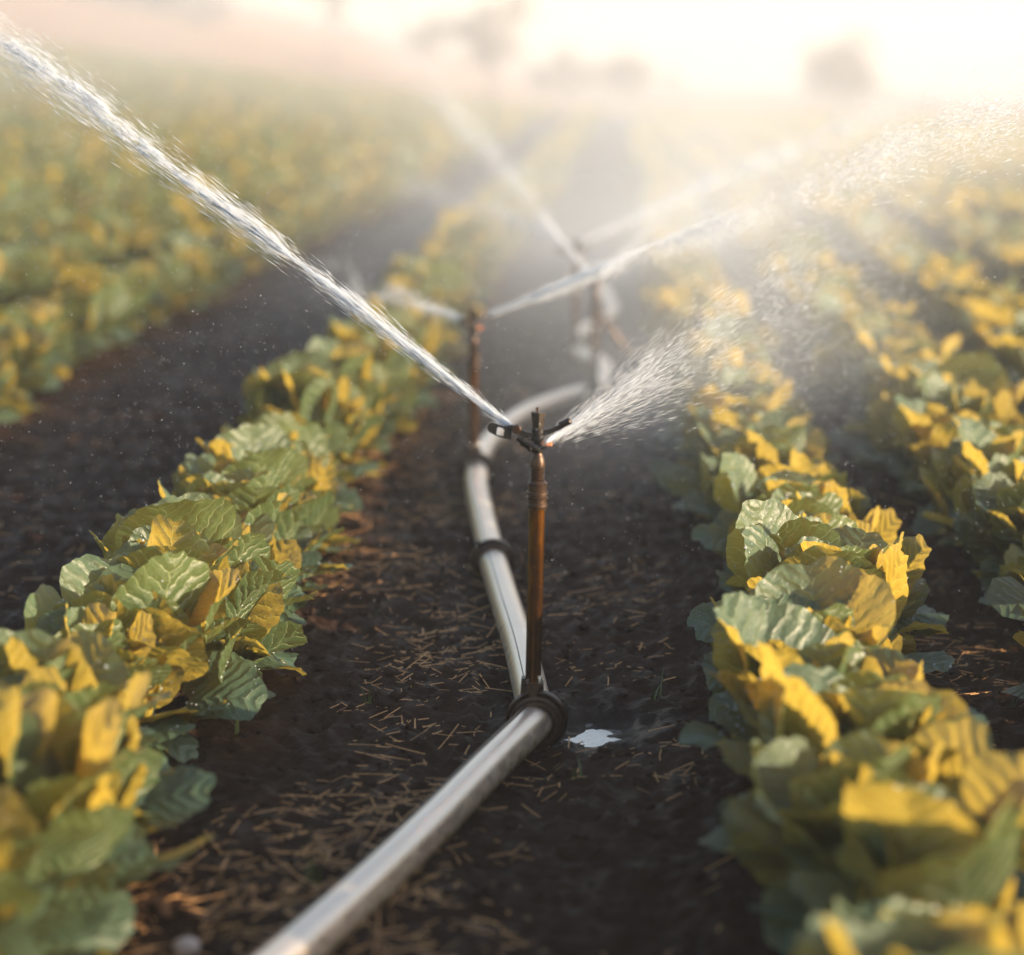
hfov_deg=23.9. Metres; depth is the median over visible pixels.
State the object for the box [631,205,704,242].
cabbage plant
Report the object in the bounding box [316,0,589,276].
water jet
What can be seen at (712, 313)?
cabbage plant
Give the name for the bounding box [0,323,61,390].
cabbage plant
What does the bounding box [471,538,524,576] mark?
pipe coupling
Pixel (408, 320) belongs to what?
cabbage plant
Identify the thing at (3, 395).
cabbage plant
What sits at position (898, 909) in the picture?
cabbage plant
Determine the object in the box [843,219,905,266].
cabbage plant
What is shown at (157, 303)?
cabbage plant
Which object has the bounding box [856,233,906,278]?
cabbage plant
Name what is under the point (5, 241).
cabbage plant
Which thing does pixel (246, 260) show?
cabbage plant
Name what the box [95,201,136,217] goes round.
cabbage plant
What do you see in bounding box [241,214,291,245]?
cabbage plant
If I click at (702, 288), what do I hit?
cabbage plant
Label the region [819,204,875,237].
cabbage plant
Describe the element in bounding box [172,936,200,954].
stone
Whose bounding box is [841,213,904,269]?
cabbage plant
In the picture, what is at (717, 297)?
cabbage plant
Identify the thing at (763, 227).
cabbage plant
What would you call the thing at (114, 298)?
cabbage plant
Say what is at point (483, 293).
cabbage plant
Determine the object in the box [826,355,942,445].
cabbage plant
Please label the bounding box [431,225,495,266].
cabbage plant
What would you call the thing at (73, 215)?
cabbage plant
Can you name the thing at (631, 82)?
tree
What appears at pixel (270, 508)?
cabbage plant
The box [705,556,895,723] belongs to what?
cabbage plant
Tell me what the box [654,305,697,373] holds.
cabbage plant
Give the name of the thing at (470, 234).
cabbage plant
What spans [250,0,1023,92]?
sky
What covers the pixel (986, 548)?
cabbage plant
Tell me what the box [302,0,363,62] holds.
tree
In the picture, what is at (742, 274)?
cabbage plant
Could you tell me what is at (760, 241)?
cabbage plant
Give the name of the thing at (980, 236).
cabbage plant
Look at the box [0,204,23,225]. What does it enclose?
cabbage plant
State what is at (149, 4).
tree
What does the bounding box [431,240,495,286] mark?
cabbage plant
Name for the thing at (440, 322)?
cabbage plant
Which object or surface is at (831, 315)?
cabbage plant
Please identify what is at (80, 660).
cabbage plant
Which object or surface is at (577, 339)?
sprinkler
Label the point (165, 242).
cabbage plant
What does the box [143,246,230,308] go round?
cabbage plant
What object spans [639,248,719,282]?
cabbage plant
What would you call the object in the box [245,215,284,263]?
cabbage plant
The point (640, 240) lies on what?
water jet
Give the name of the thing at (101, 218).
cabbage plant
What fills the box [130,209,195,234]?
cabbage plant
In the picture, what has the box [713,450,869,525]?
cabbage plant
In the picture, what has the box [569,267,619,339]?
irrigation pipe
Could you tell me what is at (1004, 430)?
cabbage plant
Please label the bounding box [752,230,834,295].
cabbage plant
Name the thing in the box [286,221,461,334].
water jet
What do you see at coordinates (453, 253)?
cabbage plant
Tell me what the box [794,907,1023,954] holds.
cabbage plant
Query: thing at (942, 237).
cabbage plant
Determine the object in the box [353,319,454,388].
cabbage plant
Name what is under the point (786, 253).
cabbage plant
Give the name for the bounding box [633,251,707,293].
cabbage plant
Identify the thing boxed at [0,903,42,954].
cabbage plant
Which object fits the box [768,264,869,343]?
cabbage plant
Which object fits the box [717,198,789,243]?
cabbage plant
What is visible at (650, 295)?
cabbage plant
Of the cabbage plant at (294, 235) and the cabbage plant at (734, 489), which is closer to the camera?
the cabbage plant at (734, 489)
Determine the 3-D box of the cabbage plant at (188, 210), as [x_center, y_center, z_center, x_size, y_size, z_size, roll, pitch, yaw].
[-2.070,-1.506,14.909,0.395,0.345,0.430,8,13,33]
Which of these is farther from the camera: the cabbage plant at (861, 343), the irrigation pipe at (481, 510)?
the cabbage plant at (861, 343)
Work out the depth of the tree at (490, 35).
86.05 m
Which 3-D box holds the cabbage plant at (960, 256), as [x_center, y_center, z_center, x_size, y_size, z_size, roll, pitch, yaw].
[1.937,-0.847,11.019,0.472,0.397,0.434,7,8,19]
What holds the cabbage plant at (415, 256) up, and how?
on the ground
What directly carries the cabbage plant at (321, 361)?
on the ground
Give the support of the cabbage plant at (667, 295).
on the ground
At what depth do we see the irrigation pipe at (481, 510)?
6.08 m
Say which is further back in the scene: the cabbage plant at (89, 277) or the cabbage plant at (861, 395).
the cabbage plant at (89, 277)
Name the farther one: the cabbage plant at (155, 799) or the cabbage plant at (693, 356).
the cabbage plant at (693, 356)
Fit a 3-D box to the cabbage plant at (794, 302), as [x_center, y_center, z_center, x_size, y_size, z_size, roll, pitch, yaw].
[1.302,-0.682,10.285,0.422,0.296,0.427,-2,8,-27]
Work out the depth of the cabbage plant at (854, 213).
15.18 m
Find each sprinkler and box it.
[458,307,495,485]
[487,407,571,746]
[557,240,589,361]
[573,271,660,410]
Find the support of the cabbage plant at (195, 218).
on the ground
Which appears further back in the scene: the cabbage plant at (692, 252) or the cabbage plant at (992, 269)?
the cabbage plant at (992, 269)
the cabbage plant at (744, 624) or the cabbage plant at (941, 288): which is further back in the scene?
the cabbage plant at (941, 288)
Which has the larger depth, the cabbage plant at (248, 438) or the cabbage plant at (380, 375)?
the cabbage plant at (380, 375)
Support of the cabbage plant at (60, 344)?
on the ground
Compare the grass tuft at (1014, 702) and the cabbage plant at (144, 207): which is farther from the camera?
the cabbage plant at (144, 207)
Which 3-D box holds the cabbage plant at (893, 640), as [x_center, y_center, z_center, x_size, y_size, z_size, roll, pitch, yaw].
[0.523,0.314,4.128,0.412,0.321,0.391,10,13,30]
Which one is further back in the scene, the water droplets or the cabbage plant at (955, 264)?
the cabbage plant at (955, 264)
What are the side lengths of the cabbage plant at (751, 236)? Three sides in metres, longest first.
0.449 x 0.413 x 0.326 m
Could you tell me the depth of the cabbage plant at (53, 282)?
11.58 m
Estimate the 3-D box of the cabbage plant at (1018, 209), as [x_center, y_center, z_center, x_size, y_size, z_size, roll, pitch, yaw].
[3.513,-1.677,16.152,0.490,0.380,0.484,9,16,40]
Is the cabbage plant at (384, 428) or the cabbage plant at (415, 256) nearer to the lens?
the cabbage plant at (384, 428)
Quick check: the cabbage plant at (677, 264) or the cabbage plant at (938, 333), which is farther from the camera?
the cabbage plant at (677, 264)
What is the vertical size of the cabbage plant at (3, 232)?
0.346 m
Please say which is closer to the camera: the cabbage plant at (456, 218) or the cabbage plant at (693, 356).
the cabbage plant at (693, 356)
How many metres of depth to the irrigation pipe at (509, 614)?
4.86 m
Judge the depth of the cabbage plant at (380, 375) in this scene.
7.31 m
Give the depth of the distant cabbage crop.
27.01 m
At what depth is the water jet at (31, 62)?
4.45 m
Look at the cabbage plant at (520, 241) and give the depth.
15.34 m
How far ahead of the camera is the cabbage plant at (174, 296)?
11.00 m
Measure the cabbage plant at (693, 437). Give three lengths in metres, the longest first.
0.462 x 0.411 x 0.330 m
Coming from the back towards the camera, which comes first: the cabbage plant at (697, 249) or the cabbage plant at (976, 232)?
the cabbage plant at (976, 232)
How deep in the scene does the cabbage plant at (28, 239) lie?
11.52 m
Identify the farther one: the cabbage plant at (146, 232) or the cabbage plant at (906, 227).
the cabbage plant at (906, 227)
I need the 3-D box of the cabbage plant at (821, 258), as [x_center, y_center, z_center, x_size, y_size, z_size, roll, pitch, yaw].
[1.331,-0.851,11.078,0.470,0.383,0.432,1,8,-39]
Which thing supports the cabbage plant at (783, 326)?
on the ground
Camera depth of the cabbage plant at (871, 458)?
6.64 m
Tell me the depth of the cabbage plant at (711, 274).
10.76 m
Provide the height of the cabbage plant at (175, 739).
0.313 m
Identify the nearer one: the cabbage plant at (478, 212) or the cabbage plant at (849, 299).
the cabbage plant at (849, 299)
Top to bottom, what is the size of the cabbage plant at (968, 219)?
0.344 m
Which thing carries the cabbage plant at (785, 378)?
on the ground
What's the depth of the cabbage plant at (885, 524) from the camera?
5.05 m
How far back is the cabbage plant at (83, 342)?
9.11 m
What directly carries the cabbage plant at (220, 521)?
on the ground
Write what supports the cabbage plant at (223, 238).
on the ground
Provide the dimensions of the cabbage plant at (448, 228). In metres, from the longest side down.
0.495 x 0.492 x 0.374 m
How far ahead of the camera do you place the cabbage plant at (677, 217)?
13.88 m
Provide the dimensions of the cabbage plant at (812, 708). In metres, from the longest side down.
0.471 x 0.453 x 0.375 m
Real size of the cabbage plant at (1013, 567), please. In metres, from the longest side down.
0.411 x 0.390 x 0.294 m
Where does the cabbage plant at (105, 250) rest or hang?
on the ground
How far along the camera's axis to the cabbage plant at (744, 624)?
3.71 m
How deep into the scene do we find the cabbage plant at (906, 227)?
14.25 m
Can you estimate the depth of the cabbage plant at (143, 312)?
10.27 m
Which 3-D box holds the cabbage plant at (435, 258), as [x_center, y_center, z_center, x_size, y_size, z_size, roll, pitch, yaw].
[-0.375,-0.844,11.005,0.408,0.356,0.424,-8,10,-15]
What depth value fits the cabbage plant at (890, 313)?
8.78 m
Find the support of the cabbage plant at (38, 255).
on the ground
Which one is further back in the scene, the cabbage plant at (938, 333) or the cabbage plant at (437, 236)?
the cabbage plant at (437, 236)
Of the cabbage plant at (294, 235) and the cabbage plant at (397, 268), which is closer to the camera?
the cabbage plant at (397, 268)
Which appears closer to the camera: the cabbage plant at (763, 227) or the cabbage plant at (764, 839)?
the cabbage plant at (764, 839)
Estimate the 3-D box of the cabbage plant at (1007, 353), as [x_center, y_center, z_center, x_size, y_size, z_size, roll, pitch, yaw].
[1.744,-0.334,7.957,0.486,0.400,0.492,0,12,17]
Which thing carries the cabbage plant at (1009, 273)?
on the ground
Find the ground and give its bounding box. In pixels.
[0,0,1023,954]
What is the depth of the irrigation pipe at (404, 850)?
3.40 m
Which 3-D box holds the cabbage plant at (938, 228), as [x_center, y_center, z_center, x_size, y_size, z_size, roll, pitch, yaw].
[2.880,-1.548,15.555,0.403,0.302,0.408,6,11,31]
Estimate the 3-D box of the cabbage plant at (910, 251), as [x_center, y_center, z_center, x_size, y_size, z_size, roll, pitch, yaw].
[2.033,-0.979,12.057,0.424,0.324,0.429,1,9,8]
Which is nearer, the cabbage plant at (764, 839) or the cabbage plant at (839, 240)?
the cabbage plant at (764, 839)
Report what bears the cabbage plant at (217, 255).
on the ground
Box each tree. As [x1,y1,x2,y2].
[101,0,200,10]
[155,0,235,24]
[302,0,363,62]
[391,3,453,84]
[427,0,545,100]
[516,28,615,106]
[597,43,684,110]
[793,24,894,111]
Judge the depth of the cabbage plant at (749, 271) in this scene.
12.79 m
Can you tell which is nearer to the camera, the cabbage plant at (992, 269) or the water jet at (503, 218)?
the water jet at (503, 218)
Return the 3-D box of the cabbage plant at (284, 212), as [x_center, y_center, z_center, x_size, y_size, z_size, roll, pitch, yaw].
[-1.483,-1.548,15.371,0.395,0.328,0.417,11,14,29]
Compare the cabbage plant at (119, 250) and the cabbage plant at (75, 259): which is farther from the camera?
the cabbage plant at (119, 250)
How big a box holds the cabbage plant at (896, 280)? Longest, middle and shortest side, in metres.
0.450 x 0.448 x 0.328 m
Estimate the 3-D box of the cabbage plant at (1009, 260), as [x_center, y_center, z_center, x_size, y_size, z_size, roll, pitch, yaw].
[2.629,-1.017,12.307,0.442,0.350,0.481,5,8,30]
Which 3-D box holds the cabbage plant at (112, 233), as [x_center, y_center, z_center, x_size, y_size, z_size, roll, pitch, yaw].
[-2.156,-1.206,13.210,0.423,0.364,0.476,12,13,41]
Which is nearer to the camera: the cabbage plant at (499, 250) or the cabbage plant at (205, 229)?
the cabbage plant at (205, 229)
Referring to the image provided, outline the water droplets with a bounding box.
[0,0,1023,649]
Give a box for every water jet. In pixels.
[0,0,512,425]
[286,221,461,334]
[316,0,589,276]
[363,157,563,241]
[489,44,1023,316]
[541,127,992,462]
[581,30,1023,242]
[602,80,825,277]
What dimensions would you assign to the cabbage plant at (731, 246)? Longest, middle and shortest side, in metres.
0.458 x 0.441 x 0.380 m
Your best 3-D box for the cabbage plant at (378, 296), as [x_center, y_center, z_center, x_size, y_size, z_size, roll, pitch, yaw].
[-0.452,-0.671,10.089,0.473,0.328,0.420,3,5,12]
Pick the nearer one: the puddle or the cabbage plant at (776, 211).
the puddle
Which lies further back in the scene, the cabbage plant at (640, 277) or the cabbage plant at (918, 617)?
the cabbage plant at (640, 277)
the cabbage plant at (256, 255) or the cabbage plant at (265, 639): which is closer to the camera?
the cabbage plant at (265, 639)
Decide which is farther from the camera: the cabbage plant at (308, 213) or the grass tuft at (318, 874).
the cabbage plant at (308, 213)
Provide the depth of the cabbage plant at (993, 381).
6.72 m
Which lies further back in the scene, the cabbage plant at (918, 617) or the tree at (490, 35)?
the tree at (490, 35)
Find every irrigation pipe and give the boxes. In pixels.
[250,706,554,954]
[465,461,500,545]
[479,385,595,458]
[479,549,554,724]
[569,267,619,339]
[569,344,614,407]
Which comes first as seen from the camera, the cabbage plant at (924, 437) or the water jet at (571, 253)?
the cabbage plant at (924, 437)
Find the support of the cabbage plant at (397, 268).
on the ground
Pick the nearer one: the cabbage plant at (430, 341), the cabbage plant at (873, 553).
the cabbage plant at (873, 553)
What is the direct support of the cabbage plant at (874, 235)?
on the ground
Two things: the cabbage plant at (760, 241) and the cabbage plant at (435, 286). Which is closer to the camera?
the cabbage plant at (435, 286)
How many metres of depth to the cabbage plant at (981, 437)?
5.75 m
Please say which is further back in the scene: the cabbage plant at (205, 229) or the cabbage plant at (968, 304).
the cabbage plant at (205, 229)
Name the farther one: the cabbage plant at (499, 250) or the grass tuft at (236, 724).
the cabbage plant at (499, 250)
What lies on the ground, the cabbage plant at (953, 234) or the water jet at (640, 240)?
the cabbage plant at (953, 234)
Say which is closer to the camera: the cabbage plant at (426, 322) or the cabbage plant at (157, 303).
the cabbage plant at (426, 322)
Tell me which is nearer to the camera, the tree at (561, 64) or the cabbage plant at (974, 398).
the cabbage plant at (974, 398)
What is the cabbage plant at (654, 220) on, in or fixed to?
on the ground
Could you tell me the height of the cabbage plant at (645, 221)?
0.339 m
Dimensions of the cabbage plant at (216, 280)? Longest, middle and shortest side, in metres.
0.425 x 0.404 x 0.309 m
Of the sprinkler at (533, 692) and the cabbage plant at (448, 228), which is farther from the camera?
the cabbage plant at (448, 228)
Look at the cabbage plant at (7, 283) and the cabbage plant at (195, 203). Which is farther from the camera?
the cabbage plant at (195, 203)
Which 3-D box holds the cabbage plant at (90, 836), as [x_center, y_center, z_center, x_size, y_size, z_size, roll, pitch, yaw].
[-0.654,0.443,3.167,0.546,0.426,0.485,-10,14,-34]
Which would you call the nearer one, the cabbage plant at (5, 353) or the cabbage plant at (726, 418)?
the cabbage plant at (726, 418)
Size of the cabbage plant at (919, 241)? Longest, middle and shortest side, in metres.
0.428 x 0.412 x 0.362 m
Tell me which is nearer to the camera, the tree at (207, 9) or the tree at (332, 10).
the tree at (332, 10)
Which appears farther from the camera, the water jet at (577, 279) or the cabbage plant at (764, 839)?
the water jet at (577, 279)
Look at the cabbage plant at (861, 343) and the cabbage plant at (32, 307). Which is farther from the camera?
the cabbage plant at (32, 307)
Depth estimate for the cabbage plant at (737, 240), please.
14.19 m
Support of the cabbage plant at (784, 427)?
on the ground
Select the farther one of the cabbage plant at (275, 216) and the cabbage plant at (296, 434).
the cabbage plant at (275, 216)
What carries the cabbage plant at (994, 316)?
on the ground
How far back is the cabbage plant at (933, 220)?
15.73 m
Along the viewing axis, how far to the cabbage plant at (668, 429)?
7.35 m
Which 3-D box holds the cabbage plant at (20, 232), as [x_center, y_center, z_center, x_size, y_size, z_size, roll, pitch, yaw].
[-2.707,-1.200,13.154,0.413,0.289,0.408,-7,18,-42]
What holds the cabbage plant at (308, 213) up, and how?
on the ground
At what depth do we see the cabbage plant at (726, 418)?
6.25 m
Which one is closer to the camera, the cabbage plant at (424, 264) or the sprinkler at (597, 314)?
the sprinkler at (597, 314)
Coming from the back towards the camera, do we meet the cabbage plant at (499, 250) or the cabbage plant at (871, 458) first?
the cabbage plant at (499, 250)
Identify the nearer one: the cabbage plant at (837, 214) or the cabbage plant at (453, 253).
the cabbage plant at (453, 253)
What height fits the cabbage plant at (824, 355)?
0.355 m
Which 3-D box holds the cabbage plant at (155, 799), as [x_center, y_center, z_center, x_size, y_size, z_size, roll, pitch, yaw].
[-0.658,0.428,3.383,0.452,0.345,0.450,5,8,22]
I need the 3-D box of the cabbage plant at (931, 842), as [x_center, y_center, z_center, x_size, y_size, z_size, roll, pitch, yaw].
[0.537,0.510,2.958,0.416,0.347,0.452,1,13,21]
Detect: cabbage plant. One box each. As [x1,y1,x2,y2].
[0,199,45,223]
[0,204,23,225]
[0,206,27,227]
[0,228,17,240]
[0,236,12,249]
[0,246,62,294]
[0,251,56,299]
[0,274,17,307]
[0,296,69,377]
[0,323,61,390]
[0,340,42,409]
[0,352,31,422]
[0,379,10,399]
[0,628,171,773]
[0,666,215,833]
[0,681,214,950]
[0,786,119,954]
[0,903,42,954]
[9,230,60,276]
[14,228,32,238]
[24,583,201,762]
[36,226,49,237]
[40,212,92,234]
[45,208,85,232]
[47,261,70,286]
[47,279,140,346]
[47,304,83,368]
[47,304,95,358]
[49,289,109,354]
[52,264,148,344]
[53,233,103,268]
[53,551,275,720]
[55,236,109,268]
[58,248,84,266]
[79,223,146,261]
[82,208,111,232]
[89,263,169,323]
[89,492,317,625]
[91,269,163,324]
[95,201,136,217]
[97,238,131,266]
[98,243,126,269]
[99,193,137,219]
[102,270,142,337]
[104,221,164,248]
[104,514,307,675]
[105,261,180,318]
[108,214,171,253]
[117,223,155,254]
[118,261,172,324]
[126,480,328,591]
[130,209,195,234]
[137,199,151,212]
[138,254,203,309]
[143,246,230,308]
[150,208,199,234]
[154,205,197,226]
[166,231,241,285]
[166,243,224,291]
[171,446,335,547]
[175,198,218,224]
[175,201,225,223]
[176,467,351,581]
[186,232,234,265]
[196,423,360,552]
[197,224,256,274]
[203,203,228,221]
[205,227,246,284]
[206,422,362,513]
[207,223,258,264]
[211,221,269,275]
[222,412,353,489]
[229,216,275,251]
[229,222,270,263]
[236,363,383,477]
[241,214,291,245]
[241,336,417,431]
[242,350,387,475]
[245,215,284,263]
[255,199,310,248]
[255,208,307,247]
[255,212,303,256]
[256,213,305,246]
[274,199,326,240]
[294,200,337,236]
[325,316,439,391]
[331,369,395,466]
[346,305,422,383]
[351,294,462,357]
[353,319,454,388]
[363,254,428,304]
[363,256,465,304]
[363,334,439,411]
[370,362,405,439]
[373,278,457,305]
[374,289,468,349]
[381,258,467,303]
[381,274,469,342]
[382,354,422,415]
[385,260,483,333]
[401,305,449,365]
[411,253,468,292]
[416,225,498,285]
[421,223,503,274]
[426,244,479,288]
[428,255,478,300]
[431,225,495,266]
[431,231,498,280]
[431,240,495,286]
[435,210,504,262]
[439,250,486,302]
[442,254,497,303]
[450,206,507,247]
[458,210,516,247]
[461,204,518,239]
[461,219,512,266]
[475,205,526,251]
[626,214,704,270]
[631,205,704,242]
[632,211,673,246]
[632,290,749,388]
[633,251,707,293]
[634,223,688,264]
[635,208,689,236]
[635,248,684,297]
[636,287,717,359]
[638,244,693,277]
[638,266,709,325]
[639,236,703,280]
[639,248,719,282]
[641,228,711,274]
[643,275,701,330]
[643,290,730,345]
[645,278,733,349]
[646,281,700,333]
[648,253,735,292]
[648,387,813,491]
[649,256,716,287]
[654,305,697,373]
[655,301,738,370]
[656,346,775,441]
[658,409,850,519]
[664,336,784,392]
[670,265,733,293]
[672,366,828,457]
[673,315,798,396]
[676,343,795,391]
[678,591,989,762]
[683,429,795,519]
[684,349,795,384]
[687,499,954,674]
[691,452,850,558]
[698,406,839,472]
[698,717,997,950]
[701,589,901,690]
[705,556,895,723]
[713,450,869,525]
[715,496,871,592]
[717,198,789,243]
[717,640,971,814]
[718,489,901,592]
[720,364,795,405]
[725,229,742,259]
[727,211,793,254]
[728,204,787,242]
[730,226,754,258]
[731,230,759,267]
[734,222,797,282]
[738,218,794,255]
[739,229,806,275]
[741,240,783,278]
[742,514,949,636]
[748,260,779,311]
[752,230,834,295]
[755,254,806,291]
[757,248,835,312]
[759,252,834,313]
[765,282,824,327]
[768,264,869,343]
[779,283,884,338]
[781,752,1023,954]
[782,273,874,341]
[789,285,874,340]
[789,898,1023,954]
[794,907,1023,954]
[799,289,901,355]
[800,313,888,391]
[809,301,915,376]
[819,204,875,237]
[824,202,886,248]
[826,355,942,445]
[827,208,853,243]
[827,312,893,341]
[830,209,896,261]
[831,210,893,260]
[831,319,940,402]
[834,209,885,246]
[836,317,943,395]
[840,219,891,262]
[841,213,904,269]
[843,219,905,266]
[843,219,915,264]
[843,333,960,425]
[849,349,944,422]
[850,360,992,473]
[856,213,907,230]
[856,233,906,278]
[863,237,929,288]
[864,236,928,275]
[865,241,918,296]
[872,352,1023,450]
[877,248,942,287]
[881,258,909,301]
[885,371,1023,479]
[886,250,980,313]
[889,266,964,326]
[890,394,1007,507]
[891,279,908,302]
[902,254,987,311]
[907,275,994,330]
[911,415,1023,545]
[917,203,960,237]
[919,206,966,244]
[919,441,1023,537]
[928,208,994,244]
[928,214,965,247]
[929,222,957,250]
[929,282,1008,342]
[930,274,1016,344]
[937,470,1023,591]
[938,421,1023,500]
[940,216,978,255]
[941,286,1014,346]
[943,220,985,257]
[943,226,959,253]
[947,291,1023,355]
[957,301,1023,353]
[959,297,1023,350]
[965,222,1005,254]
[967,227,1007,260]
[969,222,1023,276]
[975,234,1023,278]
[978,535,1023,624]
[981,243,1023,282]
[985,311,1023,395]
[986,327,1014,378]
[989,328,1006,346]
[990,240,1019,285]
[992,249,1021,290]
[1002,245,1023,293]
[1004,269,1023,292]
[1012,203,1023,222]
[1016,344,1023,411]
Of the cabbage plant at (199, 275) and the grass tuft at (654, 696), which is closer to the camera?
the grass tuft at (654, 696)
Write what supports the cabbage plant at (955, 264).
on the ground
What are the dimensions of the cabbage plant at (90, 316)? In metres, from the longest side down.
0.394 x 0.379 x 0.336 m
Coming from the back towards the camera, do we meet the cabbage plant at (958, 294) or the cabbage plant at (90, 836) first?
the cabbage plant at (958, 294)
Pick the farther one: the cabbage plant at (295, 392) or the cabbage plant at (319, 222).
the cabbage plant at (319, 222)
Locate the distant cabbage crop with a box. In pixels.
[0,36,1023,698]
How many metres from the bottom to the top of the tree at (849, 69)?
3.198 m
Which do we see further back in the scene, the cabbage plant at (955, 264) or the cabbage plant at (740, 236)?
the cabbage plant at (740, 236)
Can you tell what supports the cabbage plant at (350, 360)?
on the ground
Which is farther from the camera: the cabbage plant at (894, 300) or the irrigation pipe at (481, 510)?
the cabbage plant at (894, 300)
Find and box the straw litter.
[0,384,1023,954]
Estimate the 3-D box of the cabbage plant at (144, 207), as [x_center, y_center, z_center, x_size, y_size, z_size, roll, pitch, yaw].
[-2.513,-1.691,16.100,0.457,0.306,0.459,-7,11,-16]
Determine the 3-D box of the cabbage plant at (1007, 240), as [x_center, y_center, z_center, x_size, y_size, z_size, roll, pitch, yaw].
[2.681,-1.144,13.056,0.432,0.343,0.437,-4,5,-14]
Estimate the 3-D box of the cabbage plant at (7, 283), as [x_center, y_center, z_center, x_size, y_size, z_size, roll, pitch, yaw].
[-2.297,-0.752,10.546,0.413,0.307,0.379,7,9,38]
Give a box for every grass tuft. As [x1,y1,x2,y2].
[230,720,238,734]
[306,849,324,885]
[357,680,376,704]
[569,757,582,779]
[652,667,663,701]
[1010,676,1023,706]
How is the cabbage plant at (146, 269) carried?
on the ground
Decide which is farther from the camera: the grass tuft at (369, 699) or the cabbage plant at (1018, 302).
the cabbage plant at (1018, 302)
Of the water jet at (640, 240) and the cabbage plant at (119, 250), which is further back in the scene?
the cabbage plant at (119, 250)
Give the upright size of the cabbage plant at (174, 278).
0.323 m
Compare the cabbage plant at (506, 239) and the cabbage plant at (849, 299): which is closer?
the cabbage plant at (849, 299)
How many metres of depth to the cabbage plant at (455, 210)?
14.89 m
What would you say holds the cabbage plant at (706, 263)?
on the ground
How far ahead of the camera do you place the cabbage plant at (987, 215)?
15.18 m
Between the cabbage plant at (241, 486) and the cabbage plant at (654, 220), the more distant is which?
the cabbage plant at (654, 220)
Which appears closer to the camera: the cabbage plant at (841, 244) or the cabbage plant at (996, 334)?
the cabbage plant at (996, 334)
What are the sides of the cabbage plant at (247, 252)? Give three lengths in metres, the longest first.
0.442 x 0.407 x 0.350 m
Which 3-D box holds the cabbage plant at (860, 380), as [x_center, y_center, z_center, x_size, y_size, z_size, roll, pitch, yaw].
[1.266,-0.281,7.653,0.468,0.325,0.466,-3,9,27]
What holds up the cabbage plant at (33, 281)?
on the ground
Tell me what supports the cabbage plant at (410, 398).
on the ground
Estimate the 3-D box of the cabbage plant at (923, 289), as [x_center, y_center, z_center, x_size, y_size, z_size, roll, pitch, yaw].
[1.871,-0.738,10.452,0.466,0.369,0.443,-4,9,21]
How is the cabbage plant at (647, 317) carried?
on the ground
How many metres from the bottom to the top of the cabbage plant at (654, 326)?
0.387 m
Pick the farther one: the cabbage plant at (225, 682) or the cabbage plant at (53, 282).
the cabbage plant at (53, 282)
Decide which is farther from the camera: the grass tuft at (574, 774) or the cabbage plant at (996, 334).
the cabbage plant at (996, 334)
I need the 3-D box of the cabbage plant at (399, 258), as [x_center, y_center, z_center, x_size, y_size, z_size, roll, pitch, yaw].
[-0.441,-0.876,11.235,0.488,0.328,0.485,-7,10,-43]
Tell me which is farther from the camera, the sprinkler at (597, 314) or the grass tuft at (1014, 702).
the sprinkler at (597, 314)
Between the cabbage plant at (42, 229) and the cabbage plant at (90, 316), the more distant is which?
the cabbage plant at (42, 229)
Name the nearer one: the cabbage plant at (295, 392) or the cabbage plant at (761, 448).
the cabbage plant at (761, 448)
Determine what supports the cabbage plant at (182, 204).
on the ground
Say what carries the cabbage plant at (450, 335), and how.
on the ground
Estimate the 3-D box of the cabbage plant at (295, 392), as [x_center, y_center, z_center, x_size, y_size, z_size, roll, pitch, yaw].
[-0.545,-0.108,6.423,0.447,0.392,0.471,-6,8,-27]
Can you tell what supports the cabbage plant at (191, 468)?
on the ground
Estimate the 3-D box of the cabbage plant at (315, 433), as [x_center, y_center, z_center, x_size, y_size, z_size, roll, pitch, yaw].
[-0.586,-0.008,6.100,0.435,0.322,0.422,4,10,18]
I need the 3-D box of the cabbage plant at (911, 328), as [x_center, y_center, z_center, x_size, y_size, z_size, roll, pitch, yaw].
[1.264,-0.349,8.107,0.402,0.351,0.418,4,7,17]
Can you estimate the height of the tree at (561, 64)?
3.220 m
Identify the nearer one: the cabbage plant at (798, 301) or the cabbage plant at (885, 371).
the cabbage plant at (885, 371)
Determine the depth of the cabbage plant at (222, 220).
15.56 m
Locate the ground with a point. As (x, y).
(606, 788)
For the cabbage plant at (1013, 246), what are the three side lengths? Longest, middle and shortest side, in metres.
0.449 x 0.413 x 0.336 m
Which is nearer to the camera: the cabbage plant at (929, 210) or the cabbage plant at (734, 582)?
the cabbage plant at (734, 582)
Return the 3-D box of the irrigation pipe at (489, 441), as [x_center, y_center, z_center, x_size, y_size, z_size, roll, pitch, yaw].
[0.040,-0.157,7.557,0.205,0.063,1.712,3,10,14]
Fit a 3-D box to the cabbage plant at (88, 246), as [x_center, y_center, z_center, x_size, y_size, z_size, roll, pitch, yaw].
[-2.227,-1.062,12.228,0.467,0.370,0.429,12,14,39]
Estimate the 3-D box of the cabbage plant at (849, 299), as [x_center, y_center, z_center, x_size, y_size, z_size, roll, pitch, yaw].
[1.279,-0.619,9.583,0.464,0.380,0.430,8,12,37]
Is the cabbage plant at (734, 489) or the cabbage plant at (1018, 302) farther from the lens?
the cabbage plant at (1018, 302)
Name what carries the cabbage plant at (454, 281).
on the ground
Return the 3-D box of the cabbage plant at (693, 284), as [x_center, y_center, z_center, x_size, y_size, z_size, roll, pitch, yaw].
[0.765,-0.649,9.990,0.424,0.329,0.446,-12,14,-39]
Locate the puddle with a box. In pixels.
[564,723,621,746]

